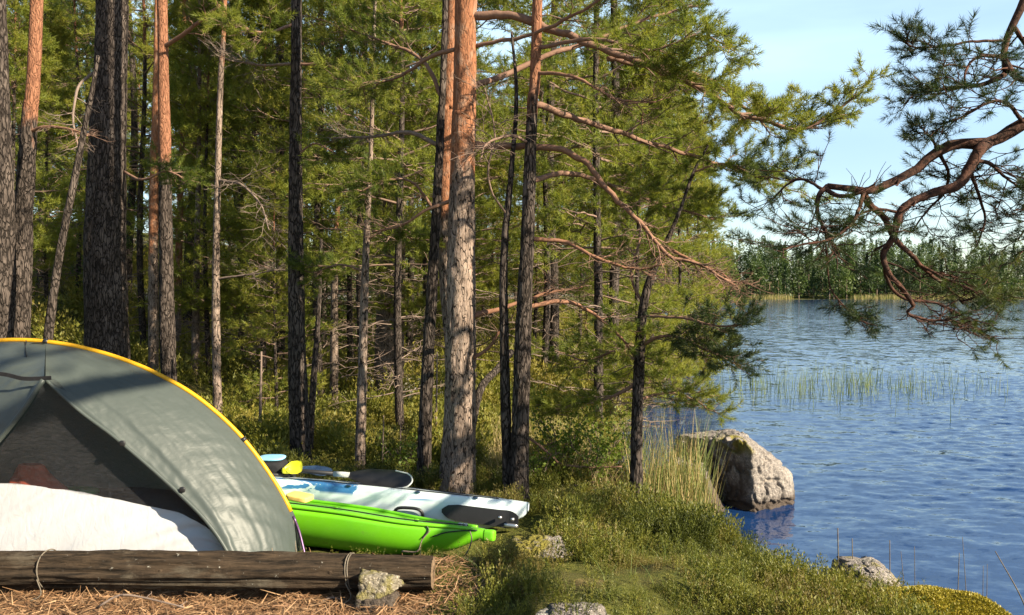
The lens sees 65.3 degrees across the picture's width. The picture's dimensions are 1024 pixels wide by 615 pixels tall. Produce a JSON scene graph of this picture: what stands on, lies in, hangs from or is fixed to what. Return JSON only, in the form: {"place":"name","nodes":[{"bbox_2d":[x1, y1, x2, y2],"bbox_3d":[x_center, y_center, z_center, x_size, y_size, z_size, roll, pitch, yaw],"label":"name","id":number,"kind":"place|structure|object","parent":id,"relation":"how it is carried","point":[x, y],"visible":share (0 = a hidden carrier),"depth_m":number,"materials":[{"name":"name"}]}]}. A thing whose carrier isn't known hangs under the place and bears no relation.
{"place":"outdoors","nodes":[
{"label":"outdoors","id":0,"kind":"place"},
{"bbox_2d":[96,487,208,528],"bbox_3d":[-2.490,1.228,4.683,1.490,0.306,0.516,0,1,0],"label":"sleeping bag","id":1,"kind":"object","parent":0,"point":[137,496],"visible":0.12,"depth_m":4.59,"materials":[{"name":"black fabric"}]},
{"bbox_2d":[0,218,849,614],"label":"ground","id":2,"kind":"structure","parent":0,"point":[574,568],"depth_m":3.85,"materials":[{"name":"soil"}]},
{"bbox_2d":[0,0,17,337],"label":"pine tree","id":3,"kind":"object","parent":2,"relation":"on","point":[8,303],"visible":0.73,"depth_m":7.92,"materials":[{"name":"brown plant"}]},
{"bbox_2d":[6,0,85,307],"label":"young pine","id":4,"kind":"object","parent":2,"relation":"on","point":[42,243],"visible":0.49,"depth_m":12.93,"materials":[{"name":"plant"}]},
{"bbox_2d":[6,0,85,182],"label":"young pine","id":5,"kind":"object","parent":2,"relation":"on","point":[49,165],"visible":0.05,"depth_m":17.42,"materials":[{"name":"plant"}]},
{"bbox_2d":[10,0,86,306],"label":"young pine","id":6,"kind":"object","parent":2,"relation":"on","point":[63,36],"visible":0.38,"depth_m":15.88,"materials":[{"name":"plant"}]},
{"bbox_2d":[19,2,77,290],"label":"tall pine","id":7,"kind":"object","parent":2,"relation":"on","point":[41,259],"visible":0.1,"depth_m":18.37,"materials":[{"name":"plant"}]},
{"bbox_2d":[8,0,94,237],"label":"young pine","id":8,"kind":"object","parent":2,"relation":"on","point":[18,127],"visible":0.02,"depth_m":22.09,"materials":[{"name":"plant"}]},
{"bbox_2d":[15,0,112,337],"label":"pine tree","id":9,"kind":"object","parent":2,"relation":"on","point":[25,178],"visible":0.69,"depth_m":8.21,"materials":[{"name":"brown plant"}]},
{"bbox_2d":[43,55,99,339],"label":"leaning sapling","id":10,"kind":"object","parent":2,"relation":"on","point":[49,324],"visible":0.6,"depth_m":7.56,"materials":[{"name":"grey plant"}]},
{"bbox_2d":[16,0,146,293],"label":"young spruce","id":11,"kind":"object","parent":2,"relation":"on","point":[78,269],"visible":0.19,"depth_m":18.77,"materials":[{"name":"plant"}]},
{"bbox_2d":[37,0,148,255],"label":"young pine","id":12,"kind":"object","parent":2,"relation":"on","point":[81,50],"visible":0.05,"depth_m":22.88,"materials":[{"name":"plant"}]},
{"bbox_2d":[38,0,215,358],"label":"pine tree","id":13,"kind":"object","parent":2,"relation":"on","point":[105,297],"visible":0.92,"depth_m":8.81,"materials":[{"name":"brown plant"}]},
{"bbox_2d":[46,0,225,354],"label":"young pine","id":14,"kind":"object","parent":2,"relation":"on","point":[140,214],"visible":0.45,"depth_m":14.38,"materials":[{"name":"plant"}]},
{"bbox_2d":[126,0,152,300],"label":"tall pine","id":15,"kind":"object","parent":2,"relation":"on","point":[134,115],"visible":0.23,"depth_m":20.88,"materials":[{"name":"brown wood"}]},
{"bbox_2d":[126,24,175,250],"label":"young pine","id":16,"kind":"object","parent":2,"relation":"on","point":[139,66],"visible":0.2,"depth_m":28.98,"materials":[{"name":"plant"}]},
{"bbox_2d":[0,338,304,551],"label":"tent","id":17,"kind":"object","parent":2,"relation":"on","point":[71,414],"visible":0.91,"depth_m":4.17,"materials":[{"name":"grey fabric"},{"name":"netting"}]},
{"bbox_2d":[9,463,68,489],"bbox_3d":[-2.585,1.074,4.421,0.412,0.400,0.182,0,1,13],"label":"jacket","id":18,"kind":"object","parent":17,"relation":"in","point":[33,477],"visible":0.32,"depth_m":4.41,"materials":[{"name":"red fabric"}]},
{"bbox_2d":[0,387,209,528],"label":"netting door","id":19,"kind":"structure","parent":17,"relation":"in","point":[42,414],"depth_m":4.14,"materials":[{"name":"grey"}]},
{"bbox_2d":[127,0,178,245],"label":"young pine","id":20,"kind":"object","parent":2,"relation":"on","point":[151,31],"visible":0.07,"depth_m":32.88,"materials":[{"name":"plant"}]},
{"bbox_2d":[148,0,158,370],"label":"pine tree","id":21,"kind":"object","parent":2,"relation":"on","point":[153,304],"visible":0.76,"depth_m":12.43,"materials":[{"name":"brown plant"}]},
{"bbox_2d":[132,0,224,338],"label":"tall pine","id":22,"kind":"object","parent":2,"relation":"on","point":[185,314],"visible":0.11,"depth_m":17.87,"materials":[{"name":"brown wood"}]},
{"bbox_2d":[174,0,185,365],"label":"pine tree","id":23,"kind":"object","parent":2,"relation":"on","point":[179,280],"visible":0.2,"depth_m":14.93,"materials":[{"name":"brown plant"}]},
{"bbox_2d":[135,0,252,269],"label":"young pine","id":24,"kind":"object","parent":2,"relation":"on","point":[172,72],"visible":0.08,"depth_m":24.32,"materials":[{"name":"plant"}]},
{"bbox_2d":[191,0,200,380],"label":"pine tree","id":25,"kind":"object","parent":2,"relation":"on","point":[195,333],"visible":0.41,"depth_m":13.95,"materials":[{"name":"brown plant"}]},
{"bbox_2d":[157,0,247,380],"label":"pine tree","id":26,"kind":"object","parent":2,"relation":"on","point":[167,341],"visible":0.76,"depth_m":9.52,"materials":[{"name":"brown plant"}]},
{"bbox_2d":[126,0,282,382],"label":"young pine","id":27,"kind":"object","parent":2,"relation":"on","point":[206,94],"visible":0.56,"depth_m":13.60,"materials":[{"name":"plant"}]},
{"bbox_2d":[0,549,434,604],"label":"log bench","id":28,"kind":"object","parent":2,"relation":"on","point":[128,569],"visible":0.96,"depth_m":3.62,"materials":[{"name":"brown wood"}]},
{"bbox_2d":[171,0,310,362],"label":"young pine","id":29,"kind":"object","parent":2,"relation":"on","point":[233,192],"visible":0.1,"depth_m":16.95,"materials":[{"name":"plant"}]},
{"bbox_2d":[172,0,312,315],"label":"young pine","id":30,"kind":"object","parent":2,"relation":"on","point":[257,133],"visible":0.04,"depth_m":21.98,"materials":[{"name":"plant"}]},
{"bbox_2d":[205,0,287,414],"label":"pine tree","id":31,"kind":"object","parent":2,"relation":"on","point":[216,360],"visible":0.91,"depth_m":10.14,"materials":[{"name":"green plant"}]},
{"bbox_2d":[0,548,495,614],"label":"needle litter","id":32,"kind":"object","parent":2,"relation":"on","point":[191,607],"visible":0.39,"depth_m":3.55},
{"bbox_2d":[100,592,187,607],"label":"dead twig","id":33,"kind":"object","parent":32,"relation":"on","point":[119,595],"visible":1,"depth_m":3.46,"materials":[{"name":"brown wood"}]},
{"bbox_2d":[177,0,347,380],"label":"young pine","id":34,"kind":"object","parent":2,"relation":"on","point":[230,307],"visible":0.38,"depth_m":13.57,"materials":[{"name":"plant"}]},
{"bbox_2d":[209,153,340,412],"bbox_3d":[-3.322,-0.157,11.055,1.616,4.002,1.625,1,2,44],"label":"pine sapling","id":35,"kind":"object","parent":2,"relation":"on","point":[269,184],"visible":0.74,"depth_m":10.86,"materials":[{"name":"green plant"}]},
{"bbox_2d":[247,26,331,374],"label":"tall pine","id":36,"kind":"object","parent":2,"relation":"on","point":[282,332],"visible":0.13,"depth_m":15.89,"materials":[{"name":"brown wood"}]},
{"bbox_2d":[253,2,347,290],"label":"young pine","id":37,"kind":"object","parent":2,"relation":"on","point":[305,50],"visible":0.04,"depth_m":30.28,"materials":[{"name":"plant"}]},
{"bbox_2d":[190,0,414,465],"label":"pine tree","id":38,"kind":"object","parent":2,"relation":"on","point":[299,422],"visible":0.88,"depth_m":7.52,"materials":[{"name":"green plant"}]},
{"bbox_2d":[206,0,407,400],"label":"young pine","id":39,"kind":"object","parent":2,"relation":"on","point":[281,134],"visible":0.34,"depth_m":12.69,"materials":[{"name":"plant"}]},
{"bbox_2d":[245,1,377,355],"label":"young spruce","id":40,"kind":"object","parent":2,"relation":"on","point":[323,283],"visible":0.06,"depth_m":18.07,"materials":[{"name":"plant"}]},
{"bbox_2d":[309,239,322,450],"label":"leaning sapling","id":41,"kind":"object","parent":2,"relation":"on","point":[313,386],"visible":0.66,"depth_m":8.39,"materials":[{"name":"brown plant"}]},
{"bbox_2d":[32,334,626,477],"bbox_3d":[-3.172,1.133,9.641,9.899,2.156,5.194,0,1,0],"label":"heather","id":42,"kind":"object","parent":2,"relation":"on","point":[327,429],"visible":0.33,"depth_m":9.08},
{"bbox_2d":[476,349,513,424],"bbox_3d":[-0.231,0.889,7.916,0.110,0.916,0.788,1,1,33],"label":"leaning log","id":43,"kind":"object","parent":42,"relation":"on","point":[488,378],"visible":0.52,"depth_m":7.84,"materials":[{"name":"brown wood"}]},
{"bbox_2d":[236,0,436,391],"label":"young pine","id":44,"kind":"object","parent":2,"relation":"on","point":[318,4],"visible":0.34,"depth_m":11.72,"materials":[{"name":"plant"}]},
{"bbox_2d":[330,1,343,405],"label":"pine tree","id":45,"kind":"object","parent":2,"relation":"on","point":[333,336],"visible":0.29,"depth_m":12.46,"materials":[{"name":"brown plant"}]},
{"bbox_2d":[270,6,422,378],"bbox_3d":[-3.203,-2.946,15.287,3.328,9.340,3.071,0,1,0],"label":"young spruce","id":46,"kind":"object","parent":2,"relation":"on","point":[349,330],"visible":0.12,"depth_m":15.42,"materials":[{"name":"green plant"}]},
{"bbox_2d":[31,215,674,437],"bbox_3d":[-9.510,-1.317,22.972,29.426,6.776,22.580,0,1,0],"label":"heather","id":47,"kind":"object","parent":2,"relation":"on","point":[73,336],"visible":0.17,"depth_m":14.86,"materials":[{"name":"plant"}]},
{"bbox_2d":[285,2,430,327],"bbox_3d":[-3.841,-4.037,20.364,3.752,11.056,3.752,1,1,38],"label":"young pine","id":48,"kind":"object","parent":2,"relation":"on","point":[340,198],"visible":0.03,"depth_m":20.01,"materials":[{"name":"plant"}]},
{"bbox_2d":[285,0,447,470],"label":"pine tree","id":49,"kind":"object","parent":2,"relation":"on","point":[360,445],"visible":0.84,"depth_m":7.47,"materials":[{"name":"green plant"}]},
{"bbox_2d":[354,590,401,611],"bbox_3d":[-0.595,1.370,3.588,0.222,0.205,0.232,0,1,0],"label":"support stone","id":50,"kind":"object","parent":2,"relation":"on","point":[388,599],"visible":0.38,"depth_m":3.48,"materials":[{"name":"stone"}]},
{"bbox_2d":[355,569,405,604],"bbox_3d":[-0.570,1.236,3.606,0.233,0.136,0.245,0,1,0],"label":"support stone","id":51,"kind":"object","parent":50,"relation":"on","point":[373,584],"visible":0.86,"depth_m":3.50,"materials":[{"name":"stone"}]},
{"bbox_2d":[309,0,447,487],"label":"pine tree","id":52,"kind":"object","parent":2,"relation":"on","point":[424,446],"visible":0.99,"depth_m":6.86,"materials":[{"name":"green plant"}]},
{"bbox_2d":[374,25,406,393],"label":"pine tree","id":53,"kind":"object","parent":2,"relation":"on","point":[385,343],"visible":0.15,"depth_m":13.79,"materials":[{"name":"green plant"}]},
{"bbox_2d":[288,499,495,554],"bbox_3d":[-1.557,1.382,5.349,3.010,0.374,0.581,1,-11,15],"label":"kayak","id":54,"kind":"object","parent":2,"relation":"on","point":[334,525],"visible":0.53,"depth_m":4.96,"materials":[{"name":"green plastic"}]},
{"bbox_2d":[286,491,313,502],"bbox_3d":[-1.374,1.226,5.174,0.161,0.050,0.120,0,1,18],"label":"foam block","id":55,"kind":"object","parent":54,"relation":"on","point":[299,496],"depth_m":5.13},
{"bbox_2d":[277,0,520,430],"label":"young pine","id":56,"kind":"object","parent":2,"relation":"on","point":[435,11],"visible":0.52,"depth_m":10.09,"materials":[{"name":"plant"}]},
{"bbox_2d":[271,472,528,528],"bbox_3d":[-1.992,1.380,6.056,4.360,0.453,0.540,1,-12,15],"label":"kayak","id":57,"kind":"object","parent":2,"relation":"on","point":[483,511],"visible":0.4,"depth_m":5.53,"materials":[{"name":"white plastic"}]},
{"bbox_2d":[260,454,287,472],"bbox_3d":[-1.810,1.194,6.024,0.220,0.155,0.200,0,1,0],"label":"deck bag","id":58,"kind":"object","parent":57,"relation":"on","point":[275,463],"visible":0.67,"depth_m":5.95,"materials":[{"name":"black fabric"}]},
{"bbox_2d":[282,460,302,473],"bbox_3d":[-1.616,1.177,5.883,0.162,0.097,0.055,0,1,12],"label":"bailer","id":59,"kind":"object","parent":57,"relation":"on","point":[293,467],"visible":1,"depth_m":5.88,"materials":[{"name":"yellow plastic"}]},
{"bbox_2d":[281,467,412,487],"bbox_3d":[-1.379,1.222,5.854,1.411,0.115,0.101,0,1,16],"label":"paddle","id":60,"kind":"object","parent":57,"relation":"on","point":[391,478],"visible":0.94,"depth_m":5.76,"materials":[{"name":"black plastic"}]},
{"bbox_2d":[377,428,440,470],"bbox_3d":[-0.945,1.338,7.283,0.585,0.479,0.361,0,1,0],"label":"leafy shrub","id":61,"kind":"object","parent":2,"relation":"on","point":[411,454],"visible":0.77,"depth_m":7.25,"materials":[{"name":"green plant"}]},
{"bbox_2d":[323,1,503,368],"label":"young pine","id":62,"kind":"object","parent":2,"relation":"on","point":[409,336],"visible":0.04,"depth_m":16.71,"materials":[{"name":"plant"}]},
{"bbox_2d":[340,0,497,380],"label":"young pine","id":63,"kind":"object","parent":2,"relation":"on","point":[405,284],"visible":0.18,"depth_m":13.24,"materials":[{"name":"plant"}]},
{"bbox_2d":[405,46,482,337],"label":"young pine","id":64,"kind":"object","parent":2,"relation":"on","point":[421,260],"visible":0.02,"depth_m":22.24,"materials":[{"name":"plant"}]},
{"bbox_2d":[438,0,477,459],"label":"pine tree","id":65,"kind":"object","parent":2,"relation":"on","point":[442,266],"visible":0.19,"depth_m":7.30,"materials":[{"name":"brown plant"}]},
{"bbox_2d":[356,0,571,385],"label":"young pine","id":66,"kind":"object","parent":2,"relation":"on","point":[509,90],"visible":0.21,"depth_m":13.22,"materials":[{"name":"plant"}]},
{"bbox_2d":[437,49,519,348],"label":"young pine","id":67,"kind":"object","parent":2,"relation":"on","point":[493,288],"visible":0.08,"depth_m":18.59,"materials":[{"name":"plant"}]},
{"bbox_2d":[454,31,536,497],"bbox_3d":[-0.117,-0.253,6.087,0.626,3.840,0.638,0,1,0],"label":"pine tree","id":68,"kind":"object","parent":2,"relation":"on","point":[505,405],"visible":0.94,"depth_m":6.32,"materials":[{"name":"brown plant"}]},
{"bbox_2d":[475,90,520,327],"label":"young pine","id":69,"kind":"object","parent":2,"relation":"on","point":[482,277],"visible":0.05,"depth_m":24.41,"materials":[{"name":"plant"}]},
{"bbox_2d":[256,444,803,565],"bbox_3d":[-0.471,1.773,6.321,5.542,1.087,2.297,0,1,0],"label":"heather","id":70,"kind":"object","parent":2,"relation":"on","point":[663,513],"visible":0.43,"depth_m":5.90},
{"bbox_2d":[529,437,621,469],"bbox_3d":[0.526,1.244,6.828,0.827,0.291,0.248,0,1,0],"label":"fallen branch","id":71,"kind":"object","parent":70,"relation":"on","point":[541,447],"visible":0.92,"depth_m":6.82,"materials":[{"name":"brown wood"}]},
{"bbox_2d":[481,38,589,348],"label":"young pine","id":72,"kind":"object","parent":2,"relation":"on","point":[515,276],"visible":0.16,"depth_m":20.71,"materials":[{"name":"plant"}]},
{"bbox_2d":[505,534,571,559],"bbox_3d":[0.160,1.501,4.667,0.525,0.303,0.380,0,1,0],"label":"mossy stone","id":73,"kind":"object","parent":2,"relation":"on","point":[535,539],"visible":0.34,"depth_m":4.63,"materials":[{"name":"stone"}]},
{"bbox_2d":[502,10,591,305],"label":"young pine","id":74,"kind":"object","parent":2,"relation":"on","point":[571,52],"visible":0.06,"depth_m":27.33,"materials":[{"name":"plant"}]},
{"bbox_2d":[529,436,572,487],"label":"leafy shrub","id":75,"kind":"object","parent":2,"relation":"on","point":[536,460],"visible":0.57,"depth_m":6.72,"materials":[{"name":"green plant"}]},
{"bbox_2d":[475,0,632,389],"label":"young pine","id":76,"kind":"object","parent":2,"relation":"on","point":[544,187],"visible":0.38,"depth_m":13.84,"materials":[{"name":"plant"}]},
{"bbox_2d":[520,0,606,382],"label":"tall pine","id":77,"kind":"object","parent":2,"relation":"on","point":[554,326],"visible":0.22,"depth_m":15.93,"materials":[{"name":"brown wood"}]},
{"bbox_2d":[529,386,611,464],"bbox_3d":[0.443,1.143,7.125,0.916,0.974,0.594,0,1,21],"label":"leafy shrub","id":78,"kind":"object","parent":2,"relation":"on","point":[557,436],"visible":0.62,"depth_m":7.07,"materials":[{"name":"green plant"}]},
{"bbox_2d":[548,602,606,614],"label":"stone","id":79,"kind":"object","parent":2,"relation":"on","point":[601,610],"visible":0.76,"depth_m":3.41,"materials":[{"name":"stone"}]},
{"bbox_2d":[539,61,620,334],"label":"young pine","id":80,"kind":"object","parent":2,"relation":"on","point":[581,274],"visible":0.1,"depth_m":25.78,"materials":[{"name":"plant"}]},
{"bbox_2d":[558,420,629,487],"bbox_3d":[0.724,1.298,6.947,0.624,0.709,0.581,-1,1,-40],"label":"leafy shrub","id":81,"kind":"object","parent":2,"relation":"on","point":[597,463],"visible":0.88,"depth_m":6.91,"materials":[{"name":"green plant"}]},
{"bbox_2d":[476,0,724,433],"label":"young pine","id":82,"kind":"object","parent":2,"relation":"on","point":[597,112],"visible":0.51,"depth_m":10.67,"materials":[{"name":"green plant"}]},
{"bbox_2d":[533,1,667,356],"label":"young spruce","id":83,"kind":"object","parent":2,"relation":"on","point":[591,266],"visible":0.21,"depth_m":19.98,"materials":[{"name":"plant"}]},
{"bbox_2d":[542,17,661,339],"bbox_3d":[2.507,-3.079,22.047,3.596,9.800,3.539,1,1,36],"label":"young pine","id":84,"kind":"object","parent":2,"relation":"on","point":[634,226],"visible":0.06,"depth_m":21.63,"materials":[{"name":"plant"}]},
{"bbox_2d":[547,0,661,417],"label":"tall pine","id":85,"kind":"object","parent":2,"relation":"on","point":[614,284],"visible":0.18,"depth_m":13.42,"materials":[{"name":"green plant"}]},
{"bbox_2d":[306,0,903,493],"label":"pine tree","id":86,"kind":"object","parent":2,"relation":"on","point":[458,454],"visible":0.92,"depth_m":6.39,"materials":[{"name":"green plant"}]},
{"bbox_2d":[583,406,648,485],"bbox_3d":[0.974,1.413,7.470,0.619,0.977,0.788,0,1,0],"label":"leafy shrub","id":87,"kind":"object","parent":2,"relation":"on","point":[599,440],"visible":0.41,"depth_m":7.39,"materials":[{"name":"green plant"}]},
{"bbox_2d":[300,503,954,614],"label":"heather","id":88,"kind":"object","parent":2,"relation":"on","point":[789,581],"visible":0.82,"depth_m":4.02,"materials":[{"name":"plant"}]},
{"bbox_2d":[552,27,715,445],"bbox_3d":[1.724,-0.729,11.336,2.409,6.672,2.448,0,1,0],"label":"young pine","id":89,"kind":"object","parent":2,"relation":"on","point":[672,300],"visible":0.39,"depth_m":11.32,"materials":[{"name":"green plant"}]},
{"bbox_2d":[448,0,846,501],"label":"pine tree","id":90,"kind":"object","parent":2,"relation":"on","point":[519,462],"visible":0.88,"depth_m":6.27,"materials":[{"name":"green plant"}]},
{"bbox_2d":[570,0,729,378],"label":"young pine","id":91,"kind":"object","parent":2,"relation":"on","point":[636,5],"visible":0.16,"depth_m":17.72,"materials":[{"name":"plant"}]},
{"bbox_2d":[529,135,794,503],"bbox_3d":[1.122,0.210,6.626,2.333,3.146,1.348,0,1,22],"label":"pine tree","id":92,"kind":"object","parent":2,"relation":"on","point":[551,407],"visible":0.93,"depth_m":6.47,"materials":[{"name":"green plant"}]},
{"bbox_2d":[600,403,726,521],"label":"reeds","id":93,"kind":"object","parent":2,"relation":"on","point":[691,488],"visible":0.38,"depth_m":7.18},
{"bbox_2d":[622,79,748,407],"bbox_3d":[3.306,-0.898,15.677,2.710,7.506,2.754,0,1,-10],"label":"young pine","id":94,"kind":"object","parent":2,"relation":"on","point":[688,248],"visible":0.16,"depth_m":15.28,"materials":[{"name":"plant"}]},
{"bbox_2d":[647,106,733,366],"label":"young pine","id":95,"kind":"object","parent":2,"relation":"on","point":[687,280],"visible":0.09,"depth_m":21.65,"materials":[{"name":"plant"}]},
{"bbox_2d":[662,116,744,324],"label":"young pine","id":96,"kind":"object","parent":2,"relation":"on","point":[730,248],"visible":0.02,"depth_m":31.80,"materials":[{"name":"plant"}]},
{"bbox_2d":[829,556,899,586],"bbox_3d":[2.311,1.869,5.244,0.514,0.386,0.573,0,1,0],"label":"shore rock","id":97,"kind":"object","parent":2,"relation":"on","point":[871,566],"visible":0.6,"depth_m":5.20,"materials":[{"name":"stone"}]},
{"bbox_2d":[722,0,1023,371],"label":"shore pine","id":98,"kind":"object","parent":2,"relation":"on","point":[979,147],"visible":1,"depth_m":4.53,"materials":[{"name":"green plant"}]},
{"bbox_2d":[745,573,1012,614],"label":"bank moss","id":99,"kind":"object","parent":2,"relation":"on","point":[965,602],"visible":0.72,"depth_m":4.42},
{"bbox_2d":[9,0,1023,279],"label":"sky","id":100,"kind":"structure","parent":0,"point":[809,44],"materials":[{"name":"blue"}]},
{"bbox_2d":[475,407,660,493],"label":"dry grass","id":101,"kind":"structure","parent":0,"point":[498,456],"depth_m":7.22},
{"bbox_2d":[431,521,924,614],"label":"grass","id":102,"kind":"structure","parent":0,"point":[618,566],"depth_m":4.00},
{"bbox_2d":[569,279,1023,299],"bbox_3d":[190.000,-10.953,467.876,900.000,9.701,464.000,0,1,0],"label":"shore","id":103,"kind":"structure","parent":0,"point":[764,294],"depth_m":267.37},
{"bbox_2d":[328,234,1023,298],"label":"wood","id":104,"kind":"object","parent":103,"relation":"on","point":[782,277],"visible":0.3,"depth_m":254.77,"materials":[{"name":"green plant"}]},
{"bbox_2d":[748,293,974,299],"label":"reeds","id":105,"kind":"object","parent":103,"relation":"on","point":[879,297],"visible":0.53,"depth_m":242.94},
{"bbox_2d":[618,299,1023,614],"bbox_3d":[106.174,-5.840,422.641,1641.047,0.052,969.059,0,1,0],"label":"lake","id":106,"kind":"structure","parent":0,"point":[934,485],"depth_m":12.05,"materials":[{"name":"blue liquid"}]},
{"bbox_2d":[653,456,724,512],"bbox_3d":[1.930,1.988,8.215,1.034,0.815,0.833,0,1,0],"label":"boulder","id":107,"kind":"object","parent":106,"relation":"in","point":[713,489],"visible":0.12,"depth_m":8.12,"materials":[{"name":"stone"}]},
{"bbox_2d":[672,429,794,511],"bbox_3d":[2.472,1.955,8.793,1.101,1.287,1.399,-1,1,-35],"label":"boulder","id":108,"kind":"object","parent":106,"relation":"in","point":[757,477],"visible":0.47,"depth_m":8.19,"materials":[{"name":"stone"}]},
{"bbox_2d":[710,353,1014,421],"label":"lake rushes","id":109,"kind":"object","parent":106,"relation":"on","point":[862,383],"visible":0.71,"depth_m":17.96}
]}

